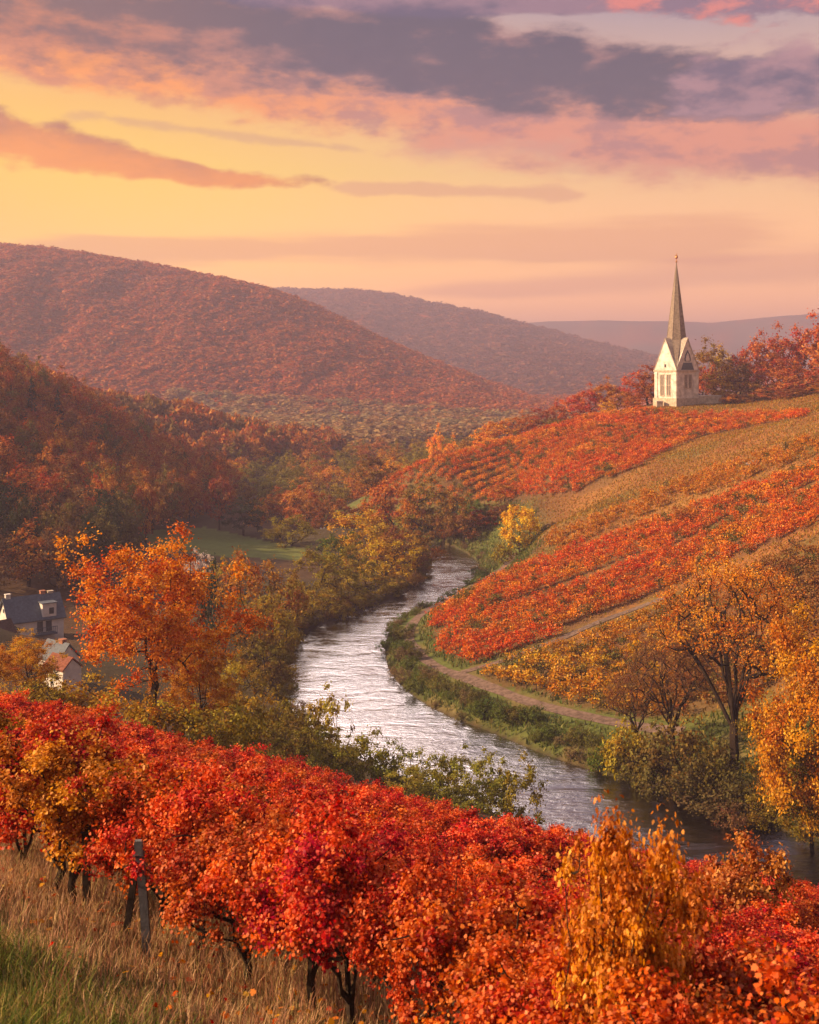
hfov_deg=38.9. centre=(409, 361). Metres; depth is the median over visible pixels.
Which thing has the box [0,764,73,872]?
slope shrub
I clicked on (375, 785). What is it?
slope shrub
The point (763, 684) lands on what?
vine
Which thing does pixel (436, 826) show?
slope shrub
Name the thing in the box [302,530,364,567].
riverside tree
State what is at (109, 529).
woodland tree
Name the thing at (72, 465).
woodland tree
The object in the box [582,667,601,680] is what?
vine
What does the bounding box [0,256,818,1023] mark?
ground
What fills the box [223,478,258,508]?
valley tree
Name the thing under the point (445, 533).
hillside tree
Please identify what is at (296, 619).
riverside tree
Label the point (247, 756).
slope shrub
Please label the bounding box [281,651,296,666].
bank bush
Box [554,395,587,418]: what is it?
hilltop tree
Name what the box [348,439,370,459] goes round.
valley tree
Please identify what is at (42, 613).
white house
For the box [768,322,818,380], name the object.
hilltop tree
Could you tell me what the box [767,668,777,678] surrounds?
vine
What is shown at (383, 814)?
slope shrub
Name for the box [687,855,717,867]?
slope shrub
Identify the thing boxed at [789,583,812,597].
vine
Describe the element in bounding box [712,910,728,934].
slope shrub
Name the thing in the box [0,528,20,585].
woodland tree
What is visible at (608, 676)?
vine
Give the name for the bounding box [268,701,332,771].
willow bush
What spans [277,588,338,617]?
riverside tree
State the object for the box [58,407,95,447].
woodland tree
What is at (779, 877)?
slope shrub
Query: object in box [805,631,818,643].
vine
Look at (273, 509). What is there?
riverside tree
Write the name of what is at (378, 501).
hillside tree
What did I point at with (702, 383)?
hilltop tree
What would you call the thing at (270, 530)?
riverside tree
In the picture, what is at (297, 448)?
valley tree
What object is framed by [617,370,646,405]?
hilltop tree
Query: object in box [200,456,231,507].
woodland tree
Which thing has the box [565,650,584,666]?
vine
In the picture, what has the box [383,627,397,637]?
bank bush
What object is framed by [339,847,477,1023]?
slope shrub
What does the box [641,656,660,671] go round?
vine
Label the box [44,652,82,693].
terracotta roofed cottage
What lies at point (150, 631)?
orange tree
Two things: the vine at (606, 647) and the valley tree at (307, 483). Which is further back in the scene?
the valley tree at (307, 483)
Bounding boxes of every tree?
[0,343,16,383]
[0,347,29,386]
[0,354,21,402]
[0,357,24,398]
[0,403,20,460]
[0,434,20,495]
[0,444,7,478]
[0,458,40,523]
[0,476,17,531]
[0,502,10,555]
[0,517,57,586]
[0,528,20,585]
[0,625,70,700]
[0,645,33,681]
[1,412,27,446]
[2,477,53,545]
[3,494,44,565]
[4,346,21,364]
[5,418,49,470]
[6,379,43,419]
[6,445,37,490]
[10,358,34,398]
[10,462,48,499]
[10,466,56,511]
[11,417,49,472]
[12,353,35,397]
[13,352,34,383]
[13,484,55,548]
[17,364,48,405]
[17,415,54,456]
[20,353,51,397]
[23,375,39,424]
[26,363,51,397]
[28,411,68,453]
[29,463,70,517]
[31,437,67,492]
[34,489,61,530]
[35,407,65,437]
[35,500,84,573]
[36,387,63,422]
[36,527,99,587]
[38,503,80,591]
[40,371,65,405]
[44,416,76,474]
[45,372,75,420]
[46,451,87,502]
[47,520,278,731]
[48,446,85,486]
[49,382,90,437]
[49,469,79,521]
[52,388,66,438]
[55,362,77,383]
[57,484,102,559]
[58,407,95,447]
[61,485,93,532]
[66,458,106,497]
[68,518,117,587]
[69,451,94,481]
[70,505,127,584]
[71,374,100,412]
[73,436,107,488]
[74,468,112,520]
[79,413,120,447]
[80,439,119,491]
[80,486,125,571]
[81,459,112,502]
[84,428,112,469]
[85,392,114,438]
[86,457,128,523]
[89,488,128,537]
[90,391,114,438]
[95,462,138,516]
[96,457,125,478]
[98,445,120,476]
[99,430,128,465]
[104,461,134,496]
[105,490,148,555]
[108,439,144,475]
[111,405,134,442]
[111,488,149,547]
[116,454,150,507]
[118,460,141,495]
[122,413,134,439]
[123,468,152,519]
[127,414,152,458]
[130,466,166,542]
[135,467,175,533]
[136,467,160,518]
[137,443,160,488]
[138,463,153,489]
[143,623,250,741]
[146,443,172,475]
[148,455,168,478]
[150,448,183,499]
[153,463,183,533]
[158,469,192,529]
[159,422,178,457]
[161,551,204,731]
[162,466,193,518]
[166,439,190,472]
[168,460,205,504]
[172,438,194,466]
[177,437,195,461]
[178,471,206,521]
[191,442,208,466]
[197,441,225,496]
[198,475,222,512]
[198,552,226,656]
[200,450,220,472]
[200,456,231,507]
[200,465,237,529]
[202,545,258,616]
[205,653,274,715]
[206,452,234,496]
[207,546,314,642]
[213,591,283,680]
[214,495,265,535]
[219,438,249,463]
[222,451,237,489]
[223,461,245,487]
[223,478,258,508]
[227,634,300,696]
[228,456,251,472]
[229,456,257,477]
[229,591,305,666]
[232,464,250,493]
[237,457,277,485]
[240,480,283,516]
[243,497,269,531]
[244,439,274,468]
[248,569,318,634]
[251,473,282,510]
[258,485,302,520]
[258,525,290,539]
[259,466,299,492]
[263,513,321,547]
[265,457,290,482]
[269,437,292,459]
[270,488,312,515]
[276,448,300,476]
[277,459,310,487]
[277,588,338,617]
[278,483,334,529]
[279,474,305,499]
[281,466,298,488]
[281,548,350,611]
[284,452,310,468]
[285,441,312,462]
[289,476,316,497]
[290,469,323,491]
[299,440,327,462]
[299,493,351,528]
[300,456,325,480]
[300,459,334,484]
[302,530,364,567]
[303,479,335,510]
[304,453,328,465]
[310,440,330,456]
[313,457,346,491]
[315,582,369,604]
[316,506,394,566]
[317,482,352,506]
[318,496,362,527]
[319,444,339,465]
[319,541,383,598]
[328,450,360,466]
[328,475,357,501]
[333,457,359,476]
[334,459,361,478]
[336,443,357,461]
[337,533,427,581]
[338,451,364,467]
[338,473,365,498]
[342,572,410,595]
[344,475,371,499]
[345,454,397,489]
[345,464,380,491]
[347,461,375,492]
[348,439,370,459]
[351,438,374,452]
[351,444,378,462]
[356,488,399,532]
[359,516,408,558]
[360,471,425,538]
[367,522,448,571]
[370,436,389,453]
[371,455,390,483]
[377,446,397,458]
[379,455,402,478]
[385,450,409,464]
[389,443,413,462]
[390,457,411,473]
[390,545,433,561]
[391,456,412,466]
[394,448,412,462]
[396,493,425,532]
[397,474,455,539]
[403,445,423,461]
[406,438,427,453]
[407,446,428,461]
[410,450,428,462]
[418,441,437,454]
[422,508,461,545]
[425,440,449,455]
[426,420,444,459]
[429,443,453,457]
[434,485,477,537]
[440,432,460,452]
[443,506,482,542]
[449,434,468,446]
[454,434,480,450]
[456,493,490,531]
[468,503,501,528]
[469,424,497,445]
[476,417,521,440]
[485,481,519,500]
[486,499,513,520]
[497,504,542,551]
[504,411,541,434]
[507,532,534,550]
[524,408,559,428]
[537,418,564,426]
[543,398,568,422]
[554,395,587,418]
[574,381,609,413]
[591,374,623,409]
[598,400,616,412]
[601,669,669,745]
[605,384,635,409]
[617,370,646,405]
[619,630,715,761]
[622,390,646,407]
[630,364,655,404]
[644,375,653,400]
[646,553,818,783]
[693,335,732,394]
[699,357,720,394]
[702,363,746,400]
[709,341,731,395]
[710,357,758,397]
[718,392,742,403]
[719,350,756,395]
[729,395,758,401]
[729,701,818,850]
[734,379,772,400]
[737,330,778,384]
[739,600,818,842]
[747,352,790,397]
[747,384,788,399]
[749,320,800,382]
[765,358,816,395]
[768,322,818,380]
[774,387,810,397]
[776,308,818,388]
[781,361,818,392]
[805,382,818,391]
[807,348,818,373]
[811,324,818,368]
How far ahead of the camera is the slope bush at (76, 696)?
75.83 m
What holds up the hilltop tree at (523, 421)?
on the ground at (220, 540)
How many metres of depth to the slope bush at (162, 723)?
64.49 m
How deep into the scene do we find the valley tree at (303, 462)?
387.28 m
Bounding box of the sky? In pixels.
[0,0,818,322]
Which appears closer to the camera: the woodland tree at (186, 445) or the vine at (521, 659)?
the vine at (521, 659)
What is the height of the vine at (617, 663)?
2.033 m
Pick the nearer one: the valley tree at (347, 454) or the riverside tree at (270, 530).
the riverside tree at (270, 530)
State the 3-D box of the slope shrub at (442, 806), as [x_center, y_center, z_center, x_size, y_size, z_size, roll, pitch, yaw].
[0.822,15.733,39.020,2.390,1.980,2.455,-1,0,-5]
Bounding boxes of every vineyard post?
[80,820,90,910]
[133,839,151,956]
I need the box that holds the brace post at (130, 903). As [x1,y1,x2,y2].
[121,869,136,939]
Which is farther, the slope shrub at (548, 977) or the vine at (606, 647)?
the vine at (606, 647)
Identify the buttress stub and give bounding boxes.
[655,401,663,406]
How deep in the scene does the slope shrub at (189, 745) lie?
39.20 m
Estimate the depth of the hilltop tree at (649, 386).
311.58 m
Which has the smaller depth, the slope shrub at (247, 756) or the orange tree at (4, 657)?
the slope shrub at (247, 756)
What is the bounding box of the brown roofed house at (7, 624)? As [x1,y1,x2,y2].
[0,618,17,633]
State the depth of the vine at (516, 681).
135.02 m
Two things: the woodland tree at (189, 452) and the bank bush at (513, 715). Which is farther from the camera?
the woodland tree at (189, 452)
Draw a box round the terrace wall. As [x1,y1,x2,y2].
[699,395,720,403]
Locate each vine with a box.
[479,663,492,674]
[484,661,498,673]
[492,664,516,677]
[494,666,505,681]
[496,665,509,679]
[497,654,512,666]
[506,672,526,685]
[507,655,529,668]
[510,659,521,674]
[512,669,529,683]
[516,667,531,681]
[518,657,538,669]
[521,655,537,667]
[522,668,538,678]
[523,673,548,690]
[524,664,538,677]
[527,653,542,667]
[530,670,551,687]
[534,652,550,664]
[535,659,551,675]
[537,674,559,685]
[539,648,554,663]
[542,656,557,670]
[543,647,561,659]
[546,681,563,695]
[547,665,568,679]
[547,669,566,682]
[547,681,566,693]
[549,654,569,668]
[551,654,572,667]
[552,662,569,678]
[555,644,571,658]
[558,679,568,690]
[559,686,577,701]
[560,662,575,676]
[560,674,580,689]
[565,641,579,655]
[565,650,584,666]
[568,652,588,662]
[569,661,587,674]
[569,664,583,675]
[570,673,588,684]
[570,681,588,698]
[572,657,593,672]
[576,648,600,661]
[578,682,593,695]
[580,668,603,684]
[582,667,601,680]
[584,645,600,657]
[584,681,596,696]
[586,656,605,667]
[586,691,605,708]
[589,666,605,680]
[590,641,607,657]
[591,676,606,689]
[591,680,602,691]
[591,689,610,706]
[594,650,614,665]
[594,685,617,701]
[595,655,610,666]
[598,642,612,653]
[601,675,612,687]
[602,664,618,677]
[602,695,630,710]
[605,671,621,683]
[605,683,627,695]
[607,640,618,651]
[607,653,620,662]
[608,647,625,664]
[610,666,622,671]
[611,659,627,671]
[616,645,636,654]
[617,647,628,659]
[619,660,638,672]
[621,693,639,710]
[627,642,638,652]
[631,640,647,651]
[632,639,650,650]
[638,699,667,714]
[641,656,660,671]
[652,630,664,643]
[658,667,673,682]
[668,658,687,671]
[671,688,685,702]
[673,697,693,715]
[681,684,700,697]
[682,625,699,637]
[691,621,704,629]
[693,632,706,645]
[697,691,712,703]
[702,656,716,670]
[703,684,726,696]
[703,686,717,701]
[709,672,721,684]
[710,663,732,680]
[713,672,739,686]
[714,679,734,694]
[714,687,727,704]
[723,659,738,672]
[729,654,742,671]
[742,627,758,640]
[743,657,757,671]
[748,671,769,689]
[757,612,777,623]
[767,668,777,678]
[777,578,802,588]
[778,538,805,546]
[781,584,794,596]
[783,565,797,576]
[784,590,802,603]
[789,572,803,584]
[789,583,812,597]
[790,565,807,576]
[793,600,816,612]
[794,556,810,566]
[794,574,807,583]
[800,583,816,596]
[801,592,818,607]
[804,563,817,573]
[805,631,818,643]
[806,574,818,592]
[808,608,818,623]
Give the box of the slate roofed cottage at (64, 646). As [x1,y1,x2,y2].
[38,638,81,664]
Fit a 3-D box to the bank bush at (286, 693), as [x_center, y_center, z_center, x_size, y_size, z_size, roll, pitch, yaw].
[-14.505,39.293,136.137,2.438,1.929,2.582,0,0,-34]
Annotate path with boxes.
[404,552,685,735]
[461,595,670,673]
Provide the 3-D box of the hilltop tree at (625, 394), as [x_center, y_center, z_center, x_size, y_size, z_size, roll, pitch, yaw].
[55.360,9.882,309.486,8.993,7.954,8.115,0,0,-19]
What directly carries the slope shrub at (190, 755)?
on the ground at (220, 540)
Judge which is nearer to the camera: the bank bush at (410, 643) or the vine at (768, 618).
the vine at (768, 618)
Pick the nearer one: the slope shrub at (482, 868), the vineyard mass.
the slope shrub at (482, 868)
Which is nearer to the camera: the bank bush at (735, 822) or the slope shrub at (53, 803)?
the slope shrub at (53, 803)
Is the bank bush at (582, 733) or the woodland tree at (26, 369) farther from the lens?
the woodland tree at (26, 369)
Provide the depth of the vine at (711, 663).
128.64 m
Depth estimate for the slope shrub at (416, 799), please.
39.73 m
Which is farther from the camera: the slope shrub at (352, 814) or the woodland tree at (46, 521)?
the woodland tree at (46, 521)
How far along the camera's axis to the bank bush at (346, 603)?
183.20 m
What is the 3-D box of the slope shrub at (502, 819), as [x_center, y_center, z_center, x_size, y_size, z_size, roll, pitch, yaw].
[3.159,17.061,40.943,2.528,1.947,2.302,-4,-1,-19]
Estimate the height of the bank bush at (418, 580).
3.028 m
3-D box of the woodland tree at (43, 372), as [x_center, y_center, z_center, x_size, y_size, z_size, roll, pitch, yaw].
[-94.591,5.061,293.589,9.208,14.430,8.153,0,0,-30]
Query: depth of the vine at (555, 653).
139.66 m
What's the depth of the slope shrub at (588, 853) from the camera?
29.17 m
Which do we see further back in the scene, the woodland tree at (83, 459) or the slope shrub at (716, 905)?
the woodland tree at (83, 459)
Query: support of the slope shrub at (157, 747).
on the ground at (220, 540)
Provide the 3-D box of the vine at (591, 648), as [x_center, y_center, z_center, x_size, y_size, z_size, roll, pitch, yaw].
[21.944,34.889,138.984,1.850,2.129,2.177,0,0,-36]
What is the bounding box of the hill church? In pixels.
[653,253,699,406]
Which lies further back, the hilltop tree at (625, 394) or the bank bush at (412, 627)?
the hilltop tree at (625, 394)
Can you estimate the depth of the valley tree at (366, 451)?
412.85 m
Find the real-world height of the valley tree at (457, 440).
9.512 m
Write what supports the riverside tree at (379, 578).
on the ground at (220, 540)
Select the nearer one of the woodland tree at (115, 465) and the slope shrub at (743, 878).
the slope shrub at (743, 878)
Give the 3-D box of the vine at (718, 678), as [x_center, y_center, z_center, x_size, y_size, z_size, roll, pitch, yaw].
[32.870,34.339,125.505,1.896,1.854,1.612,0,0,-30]
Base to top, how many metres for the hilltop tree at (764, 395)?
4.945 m
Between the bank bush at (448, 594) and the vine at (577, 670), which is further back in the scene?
the bank bush at (448, 594)
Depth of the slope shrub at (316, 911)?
11.92 m
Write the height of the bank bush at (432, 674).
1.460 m
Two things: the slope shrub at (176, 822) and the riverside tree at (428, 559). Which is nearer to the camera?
the slope shrub at (176, 822)
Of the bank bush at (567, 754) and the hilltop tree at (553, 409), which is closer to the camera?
the bank bush at (567, 754)
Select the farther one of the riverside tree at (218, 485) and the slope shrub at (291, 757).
the riverside tree at (218, 485)
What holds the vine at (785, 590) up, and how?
on the ground at (220, 540)
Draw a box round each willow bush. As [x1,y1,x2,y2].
[193,707,267,748]
[212,679,298,758]
[242,715,306,760]
[247,684,307,760]
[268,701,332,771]
[288,714,345,771]
[296,680,354,774]
[300,734,373,783]
[328,725,394,787]
[365,734,423,788]
[383,762,458,797]
[390,746,452,798]
[418,743,486,811]
[427,773,508,814]
[459,746,518,816]
[482,749,549,824]
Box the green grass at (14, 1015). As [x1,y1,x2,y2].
[0,910,211,1023]
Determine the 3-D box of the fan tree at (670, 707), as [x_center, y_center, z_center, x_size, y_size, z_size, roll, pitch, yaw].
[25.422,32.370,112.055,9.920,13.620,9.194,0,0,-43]
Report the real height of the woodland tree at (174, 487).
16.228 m
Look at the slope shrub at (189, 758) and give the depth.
32.16 m
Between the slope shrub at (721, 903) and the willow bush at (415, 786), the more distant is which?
the willow bush at (415, 786)
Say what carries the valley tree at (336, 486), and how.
on the ground at (220, 540)
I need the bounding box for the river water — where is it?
[283,527,818,888]
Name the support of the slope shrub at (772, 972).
on the ground at (220, 540)
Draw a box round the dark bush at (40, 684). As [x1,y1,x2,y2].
[22,657,60,703]
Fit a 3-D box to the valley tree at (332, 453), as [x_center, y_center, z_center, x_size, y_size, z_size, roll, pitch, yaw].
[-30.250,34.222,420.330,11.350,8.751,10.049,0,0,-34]
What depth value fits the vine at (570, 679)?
131.02 m
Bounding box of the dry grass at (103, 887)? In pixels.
[0,821,463,1023]
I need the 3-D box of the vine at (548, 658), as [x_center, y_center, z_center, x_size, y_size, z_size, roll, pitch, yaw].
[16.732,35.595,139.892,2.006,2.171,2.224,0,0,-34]
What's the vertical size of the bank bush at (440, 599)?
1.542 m
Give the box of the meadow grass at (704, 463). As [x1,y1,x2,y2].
[390,389,818,738]
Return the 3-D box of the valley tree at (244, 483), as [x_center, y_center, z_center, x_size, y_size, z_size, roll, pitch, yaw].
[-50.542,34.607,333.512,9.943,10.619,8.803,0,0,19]
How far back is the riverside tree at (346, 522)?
221.52 m
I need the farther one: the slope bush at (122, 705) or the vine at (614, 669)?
the vine at (614, 669)
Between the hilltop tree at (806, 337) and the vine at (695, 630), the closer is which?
the vine at (695, 630)
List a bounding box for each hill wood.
[0,242,593,418]
[273,286,728,397]
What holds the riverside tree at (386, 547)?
on the ground at (220, 540)
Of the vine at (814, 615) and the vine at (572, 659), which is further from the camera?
the vine at (572, 659)
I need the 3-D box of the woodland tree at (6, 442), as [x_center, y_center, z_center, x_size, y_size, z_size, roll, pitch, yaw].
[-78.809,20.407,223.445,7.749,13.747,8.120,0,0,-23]
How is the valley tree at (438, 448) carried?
on the ground at (220, 540)
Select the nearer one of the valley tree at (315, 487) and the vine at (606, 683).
the vine at (606, 683)
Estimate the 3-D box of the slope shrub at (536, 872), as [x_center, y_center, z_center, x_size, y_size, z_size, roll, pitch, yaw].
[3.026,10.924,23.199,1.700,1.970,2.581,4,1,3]
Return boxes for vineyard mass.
[369,405,818,663]
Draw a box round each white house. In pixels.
[0,590,66,638]
[185,547,216,589]
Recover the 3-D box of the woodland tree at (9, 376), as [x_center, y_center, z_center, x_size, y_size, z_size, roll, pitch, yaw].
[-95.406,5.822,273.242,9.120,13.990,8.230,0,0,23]
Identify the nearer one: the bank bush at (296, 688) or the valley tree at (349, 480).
the bank bush at (296, 688)
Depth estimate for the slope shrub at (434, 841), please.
21.83 m
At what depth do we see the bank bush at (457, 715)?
129.03 m
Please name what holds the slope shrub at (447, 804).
on the ground at (220, 540)
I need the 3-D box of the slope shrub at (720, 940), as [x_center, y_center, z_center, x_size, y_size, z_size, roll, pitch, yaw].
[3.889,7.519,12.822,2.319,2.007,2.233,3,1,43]
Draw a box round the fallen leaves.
[0,839,445,1023]
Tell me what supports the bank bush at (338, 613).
on the ground at (220, 540)
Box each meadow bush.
[463,579,477,584]
[488,541,518,566]
[669,503,694,520]
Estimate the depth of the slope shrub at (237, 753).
38.63 m
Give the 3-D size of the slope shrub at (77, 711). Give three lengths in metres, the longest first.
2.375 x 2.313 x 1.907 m
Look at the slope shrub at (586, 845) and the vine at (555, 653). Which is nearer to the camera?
the slope shrub at (586, 845)
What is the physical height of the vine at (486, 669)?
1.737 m
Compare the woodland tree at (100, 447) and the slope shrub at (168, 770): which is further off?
the woodland tree at (100, 447)
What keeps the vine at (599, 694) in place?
on the ground at (220, 540)
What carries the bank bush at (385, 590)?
on the ground at (220, 540)
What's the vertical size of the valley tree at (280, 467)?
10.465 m
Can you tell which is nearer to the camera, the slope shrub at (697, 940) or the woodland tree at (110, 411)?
the slope shrub at (697, 940)
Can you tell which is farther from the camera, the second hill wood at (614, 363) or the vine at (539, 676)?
the second hill wood at (614, 363)
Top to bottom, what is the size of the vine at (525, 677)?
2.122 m
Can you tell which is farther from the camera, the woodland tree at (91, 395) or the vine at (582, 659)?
the woodland tree at (91, 395)
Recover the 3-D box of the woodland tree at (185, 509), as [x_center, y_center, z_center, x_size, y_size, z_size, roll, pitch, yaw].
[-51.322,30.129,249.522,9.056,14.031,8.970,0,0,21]
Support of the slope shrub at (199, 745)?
on the ground at (220, 540)
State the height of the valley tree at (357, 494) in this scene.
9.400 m
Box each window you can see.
[37,621,42,632]
[45,620,51,631]
[660,374,664,395]
[666,374,670,395]
[684,374,687,388]
[688,374,691,388]
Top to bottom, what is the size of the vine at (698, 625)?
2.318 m
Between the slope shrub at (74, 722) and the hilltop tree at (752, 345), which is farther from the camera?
the hilltop tree at (752, 345)
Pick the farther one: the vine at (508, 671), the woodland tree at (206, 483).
the woodland tree at (206, 483)
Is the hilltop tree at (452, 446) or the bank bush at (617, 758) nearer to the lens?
the bank bush at (617, 758)
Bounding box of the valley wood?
[161,387,620,448]
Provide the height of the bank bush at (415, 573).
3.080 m
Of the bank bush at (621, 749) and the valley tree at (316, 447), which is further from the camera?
the valley tree at (316, 447)
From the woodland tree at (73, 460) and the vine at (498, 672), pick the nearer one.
the vine at (498, 672)
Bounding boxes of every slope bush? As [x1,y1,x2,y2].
[7,672,73,705]
[34,670,122,715]
[86,691,151,726]
[117,686,213,743]
[165,702,248,751]
[203,692,274,754]
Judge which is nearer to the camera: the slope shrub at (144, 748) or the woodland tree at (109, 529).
the slope shrub at (144, 748)
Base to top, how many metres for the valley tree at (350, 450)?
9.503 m
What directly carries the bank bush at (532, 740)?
on the ground at (220, 540)
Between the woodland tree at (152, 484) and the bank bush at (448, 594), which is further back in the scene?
the woodland tree at (152, 484)
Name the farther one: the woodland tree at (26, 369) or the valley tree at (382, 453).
the valley tree at (382, 453)
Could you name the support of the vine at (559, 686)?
on the ground at (220, 540)
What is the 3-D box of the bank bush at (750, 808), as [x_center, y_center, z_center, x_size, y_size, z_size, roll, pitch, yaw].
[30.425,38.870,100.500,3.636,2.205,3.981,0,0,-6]
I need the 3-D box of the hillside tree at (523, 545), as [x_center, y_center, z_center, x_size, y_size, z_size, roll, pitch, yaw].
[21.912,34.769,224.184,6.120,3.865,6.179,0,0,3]
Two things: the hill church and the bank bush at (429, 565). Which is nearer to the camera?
the bank bush at (429, 565)
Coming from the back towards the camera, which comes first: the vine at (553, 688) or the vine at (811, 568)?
the vine at (811, 568)
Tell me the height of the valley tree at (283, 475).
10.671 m
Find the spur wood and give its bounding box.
[6,352,347,459]
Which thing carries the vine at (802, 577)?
on the ground at (220, 540)
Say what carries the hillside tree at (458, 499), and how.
on the ground at (220, 540)
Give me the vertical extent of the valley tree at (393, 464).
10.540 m
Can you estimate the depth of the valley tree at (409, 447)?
466.18 m
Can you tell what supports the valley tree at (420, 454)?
on the ground at (220, 540)
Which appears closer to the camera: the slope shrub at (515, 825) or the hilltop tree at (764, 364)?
the slope shrub at (515, 825)
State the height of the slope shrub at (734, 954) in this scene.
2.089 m
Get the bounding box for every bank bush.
[260,660,282,671]
[268,661,298,676]
[269,666,299,685]
[271,649,291,665]
[274,635,300,653]
[276,683,291,693]
[277,689,294,701]
[278,680,299,692]
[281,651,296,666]
[282,630,307,644]
[282,642,298,656]
[290,697,305,712]
[291,615,310,628]
[294,705,310,718]
[299,616,309,627]
[304,604,324,624]
[306,617,316,625]
[323,610,334,619]
[328,594,352,611]
[329,600,356,621]
[332,608,341,619]
[367,599,379,607]
[373,637,397,650]
[377,585,395,595]
[379,575,407,587]
[383,579,408,592]
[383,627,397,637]
[385,618,397,626]
[387,664,404,677]
[388,585,405,598]
[390,623,410,637]
[390,633,400,639]
[390,636,417,654]
[390,640,411,651]
[392,647,414,661]
[394,618,404,624]
[395,669,412,682]
[397,613,407,619]
[400,653,422,670]
[402,561,424,572]
[402,623,414,632]
[402,673,427,693]
[403,571,426,586]
[403,630,415,637]
[404,569,422,584]
[405,645,429,657]
[409,606,419,615]
[417,560,433,573]
[418,600,430,609]
[418,664,441,677]
[421,673,450,690]
[423,560,433,573]
[425,671,437,681]
[431,699,440,707]
[437,595,446,602]
[442,590,455,597]
[449,679,474,699]
[452,710,470,720]
[458,687,479,701]
[459,697,468,705]
[461,694,499,719]
[467,688,489,703]
[468,702,492,719]
[470,564,481,571]
[474,569,486,576]
[487,700,520,724]
[503,705,529,721]
[515,705,543,723]
[522,704,545,722]
[528,733,538,743]
[531,727,556,744]
[539,722,564,741]
[552,733,574,747]
[562,720,598,745]
[562,744,586,763]
[563,729,584,746]
[583,732,606,747]
[583,743,618,773]
[585,743,612,758]
[590,740,626,766]
[593,715,661,782]
[613,746,660,788]
[621,716,696,796]
[633,758,709,803]
[651,710,741,801]
[657,749,683,775]
[669,783,749,827]
[681,738,745,802]
[690,778,728,806]
[711,800,749,831]
[719,764,791,833]
[734,792,766,815]
[737,784,765,811]
[740,796,781,824]
[798,815,818,838]
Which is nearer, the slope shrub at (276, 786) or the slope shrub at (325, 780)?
the slope shrub at (276, 786)
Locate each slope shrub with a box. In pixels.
[0,689,50,711]
[0,692,24,718]
[0,700,79,751]
[0,704,150,890]
[0,721,172,904]
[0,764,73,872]
[1,706,62,721]
[2,715,34,725]
[3,715,52,742]
[25,699,65,720]
[38,716,87,734]
[56,703,92,715]
[61,701,119,730]
[62,718,107,736]
[63,747,257,936]
[71,765,148,879]
[85,713,126,738]
[86,758,266,953]
[103,736,142,769]
[108,734,158,753]
[110,729,159,754]
[116,720,176,742]
[120,750,175,775]
[125,744,181,768]
[125,749,150,765]
[132,833,185,898]
[140,744,199,765]
[141,800,337,989]
[144,736,186,756]
[146,740,175,757]
[148,757,213,790]
[155,730,191,748]
[160,763,232,790]
[167,736,222,755]
[168,746,215,765]
[173,755,228,781]
[176,742,203,756]
[182,830,259,921]
[187,745,240,773]
[187,785,423,1008]
[196,763,241,787]
[211,744,242,768]
[211,745,240,770]
[215,787,294,833]
[221,761,299,782]
[221,780,273,824]
[222,775,286,806]
[231,762,301,797]
[234,743,275,766]
[236,784,464,1023]
[237,759,258,771]
[240,756,308,778]
[245,773,330,808]
[248,785,329,820]
[251,760,306,774]
[265,755,299,763]
[265,758,318,773]
[270,765,328,792]
[272,837,395,974]
[273,799,373,837]
[277,754,307,764]
[281,779,359,805]
[292,813,397,839]
[295,765,331,784]
[296,774,331,790]
[296,778,348,795]
[298,773,329,787]
[303,783,360,808]
[306,766,357,786]
[311,765,353,780]
[335,867,413,992]
[337,802,403,839]
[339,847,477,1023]
[340,811,381,857]
[341,785,413,819]
[347,783,373,797]
[353,781,389,804]
[361,804,443,842]
[365,777,405,798]
[366,818,388,836]
[370,790,416,817]
[370,824,481,887]
[371,787,423,806]
[374,814,472,864]
[379,833,453,873]
[379,850,567,1023]
[380,852,402,889]
[394,809,424,822]
[398,815,456,847]
[400,875,559,984]
[404,793,429,811]
[407,795,444,809]
[407,929,594,1023]
[409,803,446,818]
[410,884,486,974]
[411,805,490,844]
[423,797,466,815]
[429,799,467,815]
[439,849,511,879]
[440,817,508,861]
[441,852,508,892]
[447,857,521,908]
[450,840,487,864]
[461,816,554,870]
[465,865,727,1011]
[470,816,492,830]
[475,851,554,888]
[483,813,531,827]
[486,826,539,863]
[489,823,530,840]
[506,814,536,835]
[510,866,567,900]
[519,828,586,872]
[519,870,589,926]
[521,851,593,898]
[524,888,580,965]
[532,935,580,1002]
[534,957,755,1023]
[535,824,571,838]
[539,828,592,868]
[546,822,587,836]
[546,841,585,869]
[547,869,593,885]
[550,789,721,1023]
[561,831,594,841]
[561,832,598,841]
[563,832,598,848]
[568,852,592,887]
[580,846,641,873]
[589,845,652,872]
[635,847,677,867]
[635,864,662,893]
[641,863,704,887]
[641,873,663,897]
[643,855,818,1023]
[650,894,715,913]
[653,899,727,953]
[659,907,762,944]
[665,980,699,1023]
[674,859,703,873]
[676,886,729,913]
[678,907,818,980]
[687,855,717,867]
[698,925,811,994]
[699,826,797,918]
[706,947,775,1004]
[707,889,769,913]
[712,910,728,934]
[714,904,800,956]
[714,936,818,1023]
[718,893,806,929]
[722,922,805,949]
[725,896,818,945]
[730,945,818,1023]
[746,950,818,1023]
[753,928,816,952]
[759,871,811,891]
[759,878,813,898]
[762,876,812,901]
[768,898,818,931]
[770,888,807,908]
[781,937,818,975]
[786,879,818,907]
[799,934,818,963]
[800,879,818,894]
[800,895,818,929]
[808,883,818,892]
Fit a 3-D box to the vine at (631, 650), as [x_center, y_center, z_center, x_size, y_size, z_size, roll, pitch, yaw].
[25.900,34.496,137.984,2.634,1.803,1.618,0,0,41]
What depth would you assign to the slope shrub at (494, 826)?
31.61 m
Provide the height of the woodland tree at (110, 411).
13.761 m
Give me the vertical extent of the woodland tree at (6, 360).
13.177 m
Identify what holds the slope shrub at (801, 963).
on the ground at (220, 540)
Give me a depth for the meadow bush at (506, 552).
220.96 m

